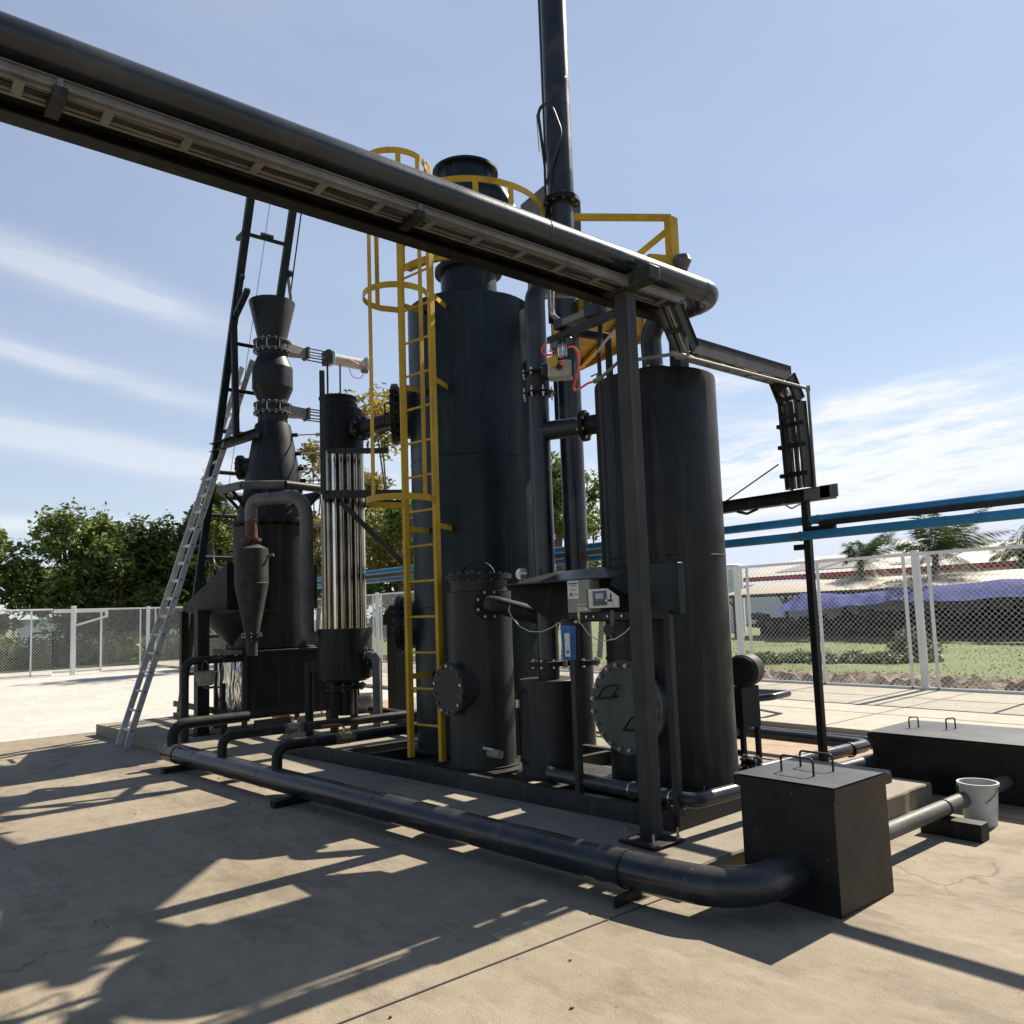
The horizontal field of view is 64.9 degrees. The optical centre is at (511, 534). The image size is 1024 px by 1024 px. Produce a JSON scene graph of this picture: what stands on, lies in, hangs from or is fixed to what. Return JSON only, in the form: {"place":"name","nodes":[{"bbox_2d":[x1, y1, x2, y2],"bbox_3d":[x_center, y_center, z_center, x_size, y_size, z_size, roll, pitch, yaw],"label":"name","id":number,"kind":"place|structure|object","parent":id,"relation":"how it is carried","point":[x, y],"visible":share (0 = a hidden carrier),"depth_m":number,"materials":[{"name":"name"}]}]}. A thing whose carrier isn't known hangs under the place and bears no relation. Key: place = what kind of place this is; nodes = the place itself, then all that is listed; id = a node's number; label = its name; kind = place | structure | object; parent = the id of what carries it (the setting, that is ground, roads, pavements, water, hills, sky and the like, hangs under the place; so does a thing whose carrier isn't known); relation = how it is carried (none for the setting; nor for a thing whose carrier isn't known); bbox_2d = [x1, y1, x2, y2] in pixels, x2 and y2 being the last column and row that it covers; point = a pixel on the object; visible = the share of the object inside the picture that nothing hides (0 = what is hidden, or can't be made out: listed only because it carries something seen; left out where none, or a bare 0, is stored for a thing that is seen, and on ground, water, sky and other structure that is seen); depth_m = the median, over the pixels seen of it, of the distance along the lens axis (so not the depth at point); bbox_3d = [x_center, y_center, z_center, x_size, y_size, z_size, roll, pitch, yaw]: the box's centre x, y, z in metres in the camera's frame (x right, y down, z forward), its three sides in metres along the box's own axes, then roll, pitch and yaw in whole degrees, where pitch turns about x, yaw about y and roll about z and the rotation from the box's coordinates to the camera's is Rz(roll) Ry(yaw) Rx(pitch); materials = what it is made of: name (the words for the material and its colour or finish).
{"place":"outdoors","nodes":[
{"label":"outdoors","id":0,"kind":"place"},
{"bbox_2d":[1,641,177,671],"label":"lawn","id":1,"kind":"structure","parent":0,"point":[77,666],"depth_m":31.41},
{"bbox_2d":[0,523,52,636],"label":"tree","id":2,"kind":"object","parent":1,"relation":"on","point":[17,560],"visible":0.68,"depth_m":32.81,"materials":[{"name":"green plant"}]},
{"bbox_2d":[0,631,99,670],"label":"hedge shrub","id":3,"kind":"object","parent":1,"relation":"on","point":[47,652],"visible":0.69,"depth_m":30.84,"materials":[{"name":"green plant"}]},
{"bbox_2d":[0,497,144,645],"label":"tree","id":4,"kind":"object","parent":1,"relation":"on","point":[66,582],"visible":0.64,"depth_m":33.17,"materials":[{"name":"green plant"}]},
{"bbox_2d":[48,501,122,641],"bbox_3d":[-17.901,2.065,34.989,3.840,7.197,2.974,3,-7,-39],"label":"tree","id":5,"kind":"object","parent":1,"relation":"on","point":[105,522],"visible":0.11,"depth_m":34.66,"materials":[{"name":"green plant"}]},
{"bbox_2d":[67,628,165,664],"bbox_3d":[-15.892,4.627,32.403,3.792,1.737,2.502,0,-6,-22],"label":"hedge shrub","id":6,"kind":"object","parent":1,"relation":"on","point":[122,649],"visible":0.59,"depth_m":32.16,"materials":[{"name":"green plant"}]},
{"bbox_2d":[65,525,168,659],"bbox_3d":[-16.632,2.559,34.236,3.370,5.992,4.238,-4,-6,15],"label":"tree","id":7,"kind":"object","parent":1,"relation":"on","point":[97,597],"visible":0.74,"depth_m":33.29,"materials":[{"name":"green plant"}]},
{"bbox_2d":[90,509,218,656],"bbox_3d":[-15.202,2.246,35.286,4.307,6.724,5.304,-4,-6,19],"label":"tree","id":8,"kind":"object","parent":1,"relation":"on","point":[156,543],"visible":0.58,"depth_m":34.64,"materials":[{"name":"green plant"}]},
{"bbox_2d":[166,469,236,650],"bbox_3d":[-13.595,1.284,35.283,2.637,8.490,3.064,-4,-6,23],"label":"tree","id":9,"kind":"object","parent":1,"relation":"on","point":[221,535],"visible":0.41,"depth_m":35.46,"materials":[{"name":"green plant"}]},
{"bbox_2d":[0,664,415,741],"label":"pale yard","id":10,"kind":"structure","parent":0,"point":[56,704],"depth_m":17.18,"materials":[{"name":"concrete"}]},
{"bbox_2d":[0,609,52,678],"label":"chain link fence","id":11,"kind":"object","parent":10,"relation":"on","point":[30,640],"visible":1,"depth_m":25.82,"materials":[{"name":"white metal"}]},
{"bbox_2d":[52,606,107,674],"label":"yard gate","id":12,"kind":"structure","parent":10,"relation":"on","point":[73,610],"depth_m":26.54,"materials":[{"name":"metal"}]},
{"bbox_2d":[0,619,752,643],"bbox_3d":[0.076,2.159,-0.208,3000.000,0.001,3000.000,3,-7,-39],"label":"terrain","id":13,"kind":"structure","parent":0,"point":[594,624],"depth_m":183.77,"materials":[{"name":"green plant"}]},
{"bbox_2d":[735,648,944,664],"bbox_3d":[10.745,4.174,27.131,6.792,0.650,2.501,-5,-6,25],"label":"weed band","id":14,"kind":"object","parent":13,"relation":"on","point":[868,658],"visible":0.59,"depth_m":26.60,"materials":[{"name":"green plant"}]},
{"bbox_2d":[743,540,1023,624],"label":"factory hall","id":15,"kind":"structure","parent":13,"relation":"on","point":[836,570],"depth_m":80.19,"materials":[{"name":"white paint"}]},
{"bbox_2d":[0,664,1023,1023],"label":"yard ground","id":16,"kind":"structure","parent":0,"point":[192,898],"depth_m":3.96,"materials":[{"name":"concrete"}]},
{"bbox_2d":[115,359,254,748],"bbox_3d":[-4.465,0.103,11.131,1.730,5.366,0.429,3,-7,-39],"label":"leaning ladder","id":17,"kind":"object","parent":16,"relation":"on","point":[185,563],"visible":0.94,"depth_m":10.94,"materials":[{"name":"metal"}]},
{"bbox_2d":[270,796,308,808],"bbox_3d":[-1.868,2.251,6.805,0.340,0.058,0.090,3,-8,-44],"label":"pipe block","id":18,"kind":"object","parent":16,"relation":"on","point":[283,802],"depth_m":6.74,"materials":[{"name":"metal"}]},
{"bbox_2d":[160,744,809,907],"bbox_3d":[-1.272,2.051,6.306,7.192,0.213,0.632,-7,-7,42],"label":"header pipe","id":19,"kind":"object","parent":18,"relation":"on","point":[775,879],"visible":0.99,"depth_m":4.66,"materials":[{"name":"metal"}]},
{"bbox_2d":[167,711,249,746],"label":"branch pipe","id":20,"kind":"object","parent":19,"relation":"attached to","point":[176,728],"visible":0.92,"depth_m":8.96,"materials":[{"name":"metal"}]},
{"bbox_2d":[217,709,416,757],"bbox_3d":[-1.822,2.089,8.665,2.650,0.425,0.112,2,-7,-37],"label":"branch pipe","id":21,"kind":"object","parent":19,"relation":"attached to","point":[226,738],"visible":0.91,"depth_m":8.33,"materials":[{"name":"metal"}]},
{"bbox_2d":[271,723,416,770],"bbox_3d":[-1.243,1.984,7.791,2.248,0.425,0.120,3,-7,-39],"label":"branch pipe","id":22,"kind":"object","parent":19,"relation":"attached to","point":[284,747],"visible":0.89,"depth_m":7.44,"materials":[{"name":"metal"}]},
{"bbox_2d":[96,711,932,865],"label":"equipment plinth","id":23,"kind":"structure","parent":16,"relation":"on","point":[718,842],"depth_m":6.07,"materials":[{"name":"concrete"}]},
{"bbox_2d":[173,609,226,736],"bbox_3d":[-4.219,1.860,10.647,0.320,1.700,2.089,2,-7,-35],"label":"pillar stand","id":24,"kind":"object","parent":23,"relation":"on","point":[200,706],"visible":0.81,"depth_m":10.19,"materials":[{"name":"metal"}]},
{"bbox_2d":[180,654,247,742],"bbox_3d":[-3.604,1.982,9.836,0.852,0.998,0.108,2,-7,-36],"label":"hoop pipe","id":25,"kind":"object","parent":23,"relation":"on","point":[187,664],"visible":0.95,"depth_m":9.62,"materials":[{"name":"metal"}]},
{"bbox_2d":[176,197,301,712],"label":"hoist track","id":26,"kind":"structure","parent":23,"relation":"on","point":[230,364],"depth_m":11.26,"materials":[{"name":"black metal"}]},
{"bbox_2d":[183,294,329,728],"bbox_3d":[-3.608,-0.317,11.301,1.691,5.853,2.251,3,-7,-39],"label":"gasifier","id":27,"kind":"object","parent":23,"relation":"on","point":[268,680],"visible":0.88,"depth_m":10.60,"materials":[{"name":"metal"}]},
{"bbox_2d":[234,537,273,655],"bbox_3d":[-3.254,0.778,10.088,0.440,1.476,0.420,3,-7,-39],"label":"cyclone separator","id":28,"kind":"object","parent":27,"relation":"attached to","point":[251,572],"visible":1,"depth_m":9.95,"materials":[{"name":"paint"}]},
{"bbox_2d":[289,344,368,378],"bbox_3d":[-2.734,-2.518,11.799,1.342,0.354,0.257,3,-7,-39],"label":"pneumatic cylinder","id":29,"kind":"object","parent":27,"relation":"attached to","point":[329,357],"visible":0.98,"depth_m":11.80,"materials":[{"name":"metal"}]},
{"bbox_2d":[300,392,390,736],"bbox_3d":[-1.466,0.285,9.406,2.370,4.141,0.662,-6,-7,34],"label":"tube cooler","id":30,"kind":"object","parent":23,"relation":"on","point":[345,661],"visible":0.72,"depth_m":9.60,"materials":[{"name":"metal"}]},
{"bbox_2d":[244,491,318,645],"bbox_3d":[-2.814,0.411,9.861,1.212,1.930,0.271,-4,-6,23],"label":"gas pipe","id":31,"kind":"object","parent":30,"relation":"attached to","point":[300,501],"visible":0.98,"depth_m":9.63,"materials":[{"name":"metal"}]},
{"bbox_2d":[319,370,402,566],"bbox_3d":[-1.802,-0.723,9.851,0.998,2.336,0.942,-1,-6,-10],"label":"cooler frame","id":32,"kind":"object","parent":30,"relation":"attached to","point":[327,495],"visible":0.82,"depth_m":9.36,"materials":[{"name":"grey paint"}]},
{"bbox_2d":[383,605,406,723],"bbox_3d":[-1.548,1.736,10.897,0.360,1.548,1.127,3,-7,-39],"label":"tank","id":33,"kind":"object","parent":23,"relation":"on","point":[396,668],"visible":0.5,"depth_m":10.65,"materials":[{"name":"metal"}]},
{"bbox_2d":[279,722,741,830],"bbox_3d":[-0.138,2.054,7.330,1.740,0.125,5.067,3,-8,-43],"label":"skid frame","id":34,"kind":"object","parent":23,"relation":"on","point":[387,758],"visible":0.31,"depth_m":6.38,"materials":[{"name":"grey paint"}]},
{"bbox_2d":[384,155,544,755],"bbox_3d":[-0.372,-0.879,8.181,1.644,5.906,1.561,3,-7,-39],"label":"column tank","id":35,"kind":"object","parent":34,"relation":"on","point":[485,491],"depth_m":7.67,"materials":[{"name":"metal"}]},
{"bbox_2d":[362,147,451,761],"bbox_3d":[-0.971,-0.730,7.328,0.864,5.468,0.603,17,-19,-73],"label":"caged ladder","id":36,"kind":"object","parent":35,"relation":"attached to","point":[405,495],"visible":0.87,"depth_m":7.21,"materials":[{"name":"metal"}]},
{"bbox_2d":[478,182,580,230],"bbox_3d":[0.379,-4.224,11.066,1.114,2.774,5.840,-3,-6,7],"label":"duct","id":37,"kind":"object","parent":35,"relation":"on","point":[500,193],"visible":0.27,"depth_m":11.95,"materials":[{"name":"metal"}]},
{"bbox_2d":[433,561,559,770],"bbox_3d":[-0.137,1.071,6.743,0.702,1.734,1.140,3,-7,-39],"label":"filter vessel","id":38,"kind":"object","parent":34,"relation":"on","point":[473,688],"visible":1,"depth_m":6.71,"materials":[{"name":"grey paint"}]},
{"bbox_2d":[515,667,589,781],"bbox_3d":[0.302,1.460,6.365,0.595,0.852,0.580,3,-7,-39],"label":"seal pot","id":39,"kind":"object","parent":34,"relation":"on","point":[543,704],"visible":0.73,"depth_m":6.16,"materials":[{"name":"grey paint"}]},
{"bbox_2d":[521,284,597,668],"bbox_3d":[0.497,-0.584,7.070,0.705,3.384,1.566,-3,-6,6],"label":"riser pipe","id":40,"kind":"object","parent":39,"relation":"on","point":[538,393],"visible":0.81,"depth_m":6.49,"materials":[{"name":"metal"}]},
{"bbox_2d":[541,359,575,381],"bbox_3d":[0.364,-1.313,6.425,0.273,0.140,0.186,-3,-6,8],"label":"valve actuator","id":41,"kind":"object","parent":40,"relation":"attached to","point":[565,372],"visible":0.94,"depth_m":6.38,"materials":[{"name":"metal"}]},
{"bbox_2d":[568,611,683,815],"bbox_3d":[0.725,1.146,5.337,0.072,1.255,0.909,3,-7,-39],"label":"instrument stand","id":42,"kind":"object","parent":34,"relation":"on","point":[672,702],"visible":0.99,"depth_m":5.05,"materials":[{"name":"grey paint"}]},
{"bbox_2d":[505,561,670,622],"bbox_3d":[0.506,0.435,5.782,0.290,0.390,1.410,3,-7,-39],"label":"instrument hood","id":43,"kind":"object","parent":42,"relation":"attached to","point":[545,596],"visible":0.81,"depth_m":6.06,"materials":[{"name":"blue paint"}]},
{"bbox_2d":[567,579,599,621],"bbox_3d":[0.493,0.461,5.589,0.114,0.288,0.219,3,-7,-39],"label":"beige cabinet","id":44,"kind":"object","parent":43,"relation":"attached to","point":[577,597],"visible":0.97,"depth_m":5.55,"materials":[{"name":"metal"}]},
{"bbox_2d":[560,619,577,659],"bbox_3d":[0.396,0.713,5.468,0.108,0.276,0.145,3,-7,-39],"label":"water filter","id":45,"kind":"object","parent":44,"relation":"attached to","point":[568,633],"visible":1,"depth_m":5.44,"materials":[{"name":"blue plastic"}]},
{"bbox_2d":[586,588,619,638],"bbox_3d":[0.592,0.516,5.252,0.063,0.330,0.298,2,-7,-34],"label":"gas analyser","id":46,"kind":"object","parent":43,"relation":"attached to","point":[603,598],"visible":1,"depth_m":5.21,"materials":[{"name":"beige metal"}]},
{"bbox_2d":[596,324,615,566],"bbox_3d":[0.685,-0.676,5.556,0.058,1.763,0.679,-2,-6,-4],"label":"signal conduit","id":47,"kind":"object","parent":43,"relation":"attached to","point":[600,344],"visible":0.93,"depth_m":5.85,"materials":[{"name":"metal"}]},
{"bbox_2d":[649,562,685,613],"bbox_3d":[0.983,0.344,5.120,0.060,0.320,0.240,3,-7,-39],"label":"side cabinet","id":48,"kind":"object","parent":42,"relation":"on","point":[667,591],"visible":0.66,"depth_m":5.07,"materials":[{"name":"metal"}]},
{"bbox_2d":[544,762,740,808],"bbox_3d":[0.851,1.675,5.865,0.929,0.224,1.934,3,-7,-39],"label":"return pipe","id":49,"kind":"object","parent":34,"relation":"on","point":[553,772],"visible":0.68,"depth_m":5.24,"materials":[{"name":"metal"}]},
{"bbox_2d":[590,364,738,791],"bbox_3d":[1.115,0.270,6.040,1.110,3.104,1.036,3,-7,-39],"label":"scrubber tank","id":50,"kind":"object","parent":34,"relation":"on","point":[683,488],"visible":0.65,"depth_m":5.68,"materials":[{"name":"metal"}]},
{"bbox_2d":[573,213,688,370],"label":"walkway","id":51,"kind":"structure","parent":50,"relation":"attached to","point":[588,347],"depth_m":7.35,"materials":[{"name":"yellow paint"}]},
{"bbox_2d":[675,338,804,404],"bbox_3d":[1.722,-1.185,6.007,1.363,0.289,0.200,3,-7,-39],"label":"long tray","id":52,"kind":"object","parent":50,"relation":"attached to","point":[719,354],"visible":0.74,"depth_m":5.99,"materials":[{"name":"metal"}]},
{"bbox_2d":[536,0,600,744],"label":"stack pipe","id":53,"kind":"object","parent":23,"relation":"on","point":[561,201],"visible":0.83,"depth_m":8.20,"materials":[{"name":"metal"}]},
{"bbox_2d":[596,263,684,850],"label":"rack column","id":54,"kind":"structure","parent":23,"relation":"on","point":[651,836],"depth_m":4.93,"materials":[{"name":"metal"}]},
{"bbox_2d":[0,77,672,322],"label":"rack beam","id":55,"kind":"structure","parent":54,"relation":"on","point":[21,113],"depth_m":3.83,"materials":[{"name":"metal"}]},
{"bbox_2d":[0,11,718,366],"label":"overhead pipe","id":56,"kind":"object","parent":54,"relation":"on","point":[38,47],"visible":0.81,"depth_m":3.70,"materials":[{"name":"metal"}]},
{"bbox_2d":[0,57,684,309],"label":"cable tray","id":57,"kind":"object","parent":56,"relation":"hanging from","point":[55,97],"visible":0.98,"depth_m":3.64,"materials":[{"name":"metal"}]},
{"bbox_2d":[597,293,816,487],"bbox_3d":[1.474,-0.961,5.941,1.952,1.170,0.517,3,-7,-39],"label":"conduit run","id":58,"kind":"object","parent":57,"relation":"attached to","point":[678,355],"visible":0.86,"depth_m":5.77,"materials":[{"name":"metal"}]},
{"bbox_2d":[655,300,699,352],"bbox_3d":[1.129,-1.406,5.481,0.178,0.326,0.323,-6,-7,37],"label":"sloping tray","id":59,"kind":"object","parent":58,"relation":"attached to","point":[682,322],"visible":0.92,"depth_m":5.46,"materials":[{"name":"grey paint"}]},
{"bbox_2d":[772,382,813,490],"bbox_3d":[2.205,-0.794,6.358,0.232,0.871,0.240,3,-7,-39],"label":"drop tray","id":60,"kind":"object","parent":58,"relation":"attached to","point":[793,426],"visible":0.99,"depth_m":6.34,"materials":[{"name":"grey paint"}]},
{"bbox_2d":[547,309,614,376],"bbox_3d":[0.638,-1.368,5.854,0.348,0.482,1.122,0,-6,-21],"label":"pipe bracket","id":61,"kind":"object","parent":54,"relation":"attached to","point":[581,330],"visible":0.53,"depth_m":5.98,"materials":[{"name":"metal"}]},
{"bbox_2d":[541,325,603,391],"bbox_3d":[0.411,-1.383,6.073,0.202,0.681,0.750,0,-6,-23],"label":"air filter set","id":62,"kind":"object","parent":61,"relation":"attached to","point":[561,344],"visible":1,"depth_m":6.06,"materials":[{"name":"grey plastic"}]},
{"bbox_2d":[547,289,606,331],"bbox_3d":[0.420,-1.890,6.029,0.149,0.790,0.864,1,-6,-25],"label":"cable duct","id":63,"kind":"object","parent":61,"relation":"attached to","point":[588,312],"visible":0.83,"depth_m":5.90,"materials":[{"name":"metal"}]},
{"bbox_2d":[732,653,764,761],"bbox_3d":[1.882,1.462,6.447,0.310,0.998,0.288,-7,-7,41],"label":"blower motor","id":64,"kind":"object","parent":23,"relation":"on","point":[748,671],"visible":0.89,"depth_m":6.38,"materials":[{"name":"metal"}]},
{"bbox_2d":[736,726,880,770],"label":"looped pipes","id":65,"kind":"object","parent":23,"relation":"on","point":[843,745],"visible":0.41,"depth_m":7.52,"materials":[{"name":"metal"}]},
{"bbox_2d":[793,494,836,761],"bbox_3d":[2.467,0.794,6.363,0.160,2.270,0.360,3,-7,-39],"label":"slim post","id":66,"kind":"object","parent":23,"relation":"on","point":[807,546],"visible":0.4,"depth_m":6.40,"materials":[{"name":"metal"}]},
{"bbox_2d":[317,508,1023,588],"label":"water pipe","id":67,"kind":"object","parent":66,"relation":"attached to","point":[982,517],"visible":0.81,"depth_m":6.01,"materials":[{"name":"metal"}]},
{"bbox_2d":[317,489,1023,580],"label":"water pipe","id":68,"kind":"object","parent":66,"relation":"attached to","point":[773,524],"visible":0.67,"depth_m":6.28,"materials":[{"name":"metal"}]},
{"bbox_2d":[723,464,838,514],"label":"trunking beam","id":69,"kind":"structure","parent":66,"relation":"attached to","point":[787,498],"depth_m":6.67,"materials":[{"name":"metal"}]},
{"bbox_2d":[818,497,1023,524],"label":"pipe","id":70,"kind":"object","parent":66,"relation":"attached to","point":[969,506],"visible":1,"depth_m":5.75,"materials":[{"name":"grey metal"}]},
{"bbox_2d":[733,750,893,918],"bbox_3d":[1.636,1.556,4.347,0.590,0.726,0.590,3,-7,-39],"label":"pit box","id":71,"kind":"object","parent":16,"relation":"on","point":[827,823],"visible":0.94,"depth_m":4.15,"materials":[{"name":"paint"}]},
{"bbox_2d":[920,816,989,842],"bbox_3d":[2.881,1.908,5.248,0.120,0.110,0.380,3,-7,-39],"label":"pipe block","id":72,"kind":"object","parent":16,"relation":"on","point":[964,829],"depth_m":5.17,"materials":[{"name":"metal"}]},
{"bbox_2d":[889,775,1012,840],"bbox_3d":[3.486,1.827,5.824,4.300,0.112,0.112,3,-7,-39],"label":"outflow pipe","id":73,"kind":"object","parent":72,"relation":"on","point":[922,817],"visible":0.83,"depth_m":5.12,"materials":[{"name":"metal"}]},
{"bbox_2d":[956,778,999,827],"bbox_3d":[3.202,1.837,5.513,0.260,0.280,0.266,3,-7,-39],"label":"plastic pail","id":74,"kind":"object","parent":16,"relation":"on","point":[982,793],"visible":0.77,"depth_m":5.42,"materials":[{"name":"plastic"}]},
{"bbox_2d":[0,0,1023,630],"label":"sky","id":75,"kind":"structure","parent":0,"point":[846,177],"materials":[{"name":"blue"}]},
{"bbox_2d":[130,660,1023,735],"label":"back pavement","id":76,"kind":"structure","parent":0,"point":[998,711],"depth_m":10.97,"materials":[{"name":"concrete"}]},
{"bbox_2d":[102,606,224,671],"bbox_3d":[-11.300,3.708,29.305,6.604,2.260,0.100,3,-7,-39],"label":"chain link fence","id":77,"kind":"object","parent":76,"relation":"on","point":[147,621],"visible":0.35,"depth_m":27.98,"materials":[{"name":"white metal"}]},
{"bbox_2d":[314,591,568,671],"bbox_3d":[-3.459,2.938,25.166,0.100,2.350,16.452,3,-7,-39],"label":"chain link fence","id":78,"kind":"object","parent":76,"relation":"on","point":[377,623],"visible":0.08,"depth_m":26.24,"materials":[{"name":"white metal"}]},
{"bbox_2d":[591,544,1023,694],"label":"chain link fence","id":79,"kind":"object","parent":76,"relation":"on","point":[915,564],"visible":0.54,"depth_m":13.20,"materials":[{"name":"white metal"}]},
{"bbox_2d":[310,628,1023,679],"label":"field terrain","id":80,"kind":"structure","parent":0,"point":[899,668],"depth_m":31.35,"materials":[{"name":"green plant"}]},
{"bbox_2d":[296,436,321,631],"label":"tree","id":81,"kind":"object","parent":80,"relation":"on","point":[313,459],"visible":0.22,"depth_m":42.65,"materials":[{"name":"green plant"}]},
{"bbox_2d":[343,382,413,608],"bbox_3d":[-4.620,-0.461,30.907,4.995,10.944,5.715,3,-7,-39],"label":"tree","id":82,"kind":"object","parent":80,"relation":"on","point":[377,556],"visible":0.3,"depth_m":30.87,"materials":[{"name":"green plant"}]},
{"bbox_2d":[366,499,413,642],"bbox_3d":[-3.933,1.654,29.639,3.982,6.308,3.375,-3,-6,9],"label":"tree","id":83,"kind":"object","parent":80,"relation":"on","point":[391,518],"visible":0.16,"depth_m":28.88,"materials":[{"name":"green plant"}]},
{"bbox_2d":[551,451,594,659],"bbox_3d":[2.032,0.859,32.350,4.038,8.699,4.008,3,-7,-39],"label":"tree","id":84,"kind":"object","parent":80,"relation":"on","point":[557,501],"visible":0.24,"depth_m":31.92,"materials":[{"name":"green plant"}]},
{"bbox_2d":[556,469,604,658],"bbox_3d":[3.126,1.258,33.325,3.637,8.018,3.673,-4,-6,22],"label":"tree","id":85,"kind":"object","parent":80,"relation":"on","point":[593,496],"visible":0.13,"depth_m":33.15,"materials":[{"name":"green plant"}]},
{"bbox_2d":[380,654,1023,691],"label":"turned soil","id":86,"kind":"structure","parent":80,"relation":"on","point":[896,678],"depth_m":14.06,"materials":[{"name":"soil"}]},
{"bbox_2d":[559,638,1023,677],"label":"grass tufts","id":87,"kind":"object","parent":80,"relation":"on","point":[897,664],"visible":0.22,"depth_m":30.30,"materials":[{"name":"plant"}]},
{"bbox_2d":[830,608,890,636],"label":"scrap pile","id":88,"kind":"object","parent":80,"relation":"on","point":[869,622],"visible":0.72,"depth_m":43.98,"materials":[{"name":"black rubber"}]},
{"bbox_2d":[838,531,910,615],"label":"palm tree","id":89,"kind":"object","parent":80,"relation":"on","point":[871,549],"visible":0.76,"depth_m":48.02,"materials":[{"name":"green plant"}]},
{"bbox_2d":[729,569,1023,637],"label":"open shed","id":90,"kind":"structure","parent":80,"relation":"on","point":[894,583],"depth_m":45.57,"materials":[{"name":"metal"}]},
{"bbox_2d":[778,579,1023,610],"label":"tarpaulin","id":91,"kind":"object","parent":90,"relation":"hanging from","point":[886,597],"visible":0.77,"depth_m":38.84,"materials":[{"name":"fabric"}]},
{"bbox_2d":[886,624,951,656],"bbox_3d":[13.233,3.809,26.660,1.819,1.686,1.876,-2,-6,-2],"label":"bush","id":92,"kind":"object","parent":80,"relation":"on","point":[914,644],"visible":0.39,"depth_m":26.40,"materials":[{"name":"green plant"}]},
{"bbox_2d":[903,608,955,637],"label":"scrap pile","id":93,"kind":"object","parent":80,"relation":"on","point":[941,619],"visible":0.4,"depth_m":41.20,"materials":[{"name":"black rubber"}]},
{"bbox_2d":[885,507,1015,609],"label":"palm tree","id":94,"kind":"object","parent":80,"relation":"on","point":[946,539],"visible":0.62,"depth_m":43.59,"materials":[{"name":"green plant"}]},
{"bbox_2d":[944,611,976,637],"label":"scrap pile","id":95,"kind":"object","parent":80,"relation":"on","point":[960,623],"visible":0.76,"depth_m":40.28,"materials":[{"name":"grey paint"}]},
{"bbox_2d":[972,608,1023,637],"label":"scrap pile","id":96,"kind":"object","parent":80,"relation":"on","point":[983,622],"visible":0.7,"depth_m":39.05,"materials":[{"name":"black rubber"}]},
{"bbox_2d":[383,697,1023,819],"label":"service strip","id":97,"kind":"object","parent":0,"point":[773,749],"depth_m":8.40,"materials":[{"name":"concrete"}]},
{"bbox_2d":[867,716,1023,806],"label":"pit box","id":98,"kind":"object","parent":97,"relation":"on","point":[941,757],"visible":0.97,"depth_m":6.33,"materials":[{"name":"paint"}]},
{"bbox_2d":[988,525,1023,569],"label":"palm tree","id":99,"kind":"object","parent":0,"point":[1016,552],"visible":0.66,"depth_m":46.18,"materials":[{"name":"green plant"}]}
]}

